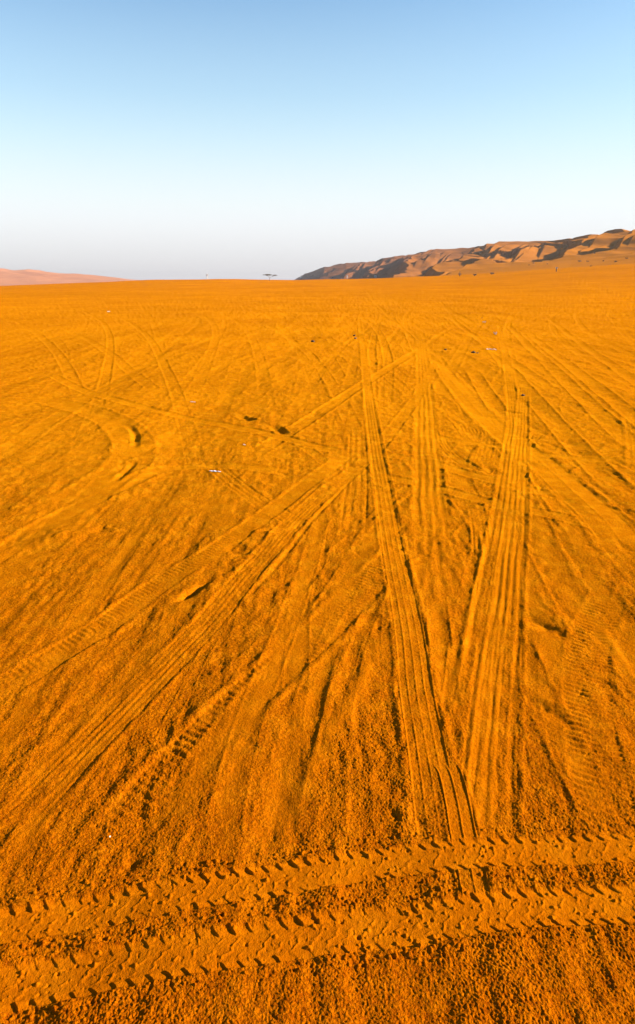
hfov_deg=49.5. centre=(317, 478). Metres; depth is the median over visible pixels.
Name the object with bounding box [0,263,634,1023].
ground
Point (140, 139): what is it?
sky
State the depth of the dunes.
4062.68 m
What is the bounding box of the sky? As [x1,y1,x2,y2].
[0,0,634,279]
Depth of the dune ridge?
1096.21 m
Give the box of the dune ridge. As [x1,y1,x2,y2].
[295,229,634,279]
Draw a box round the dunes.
[0,268,135,285]

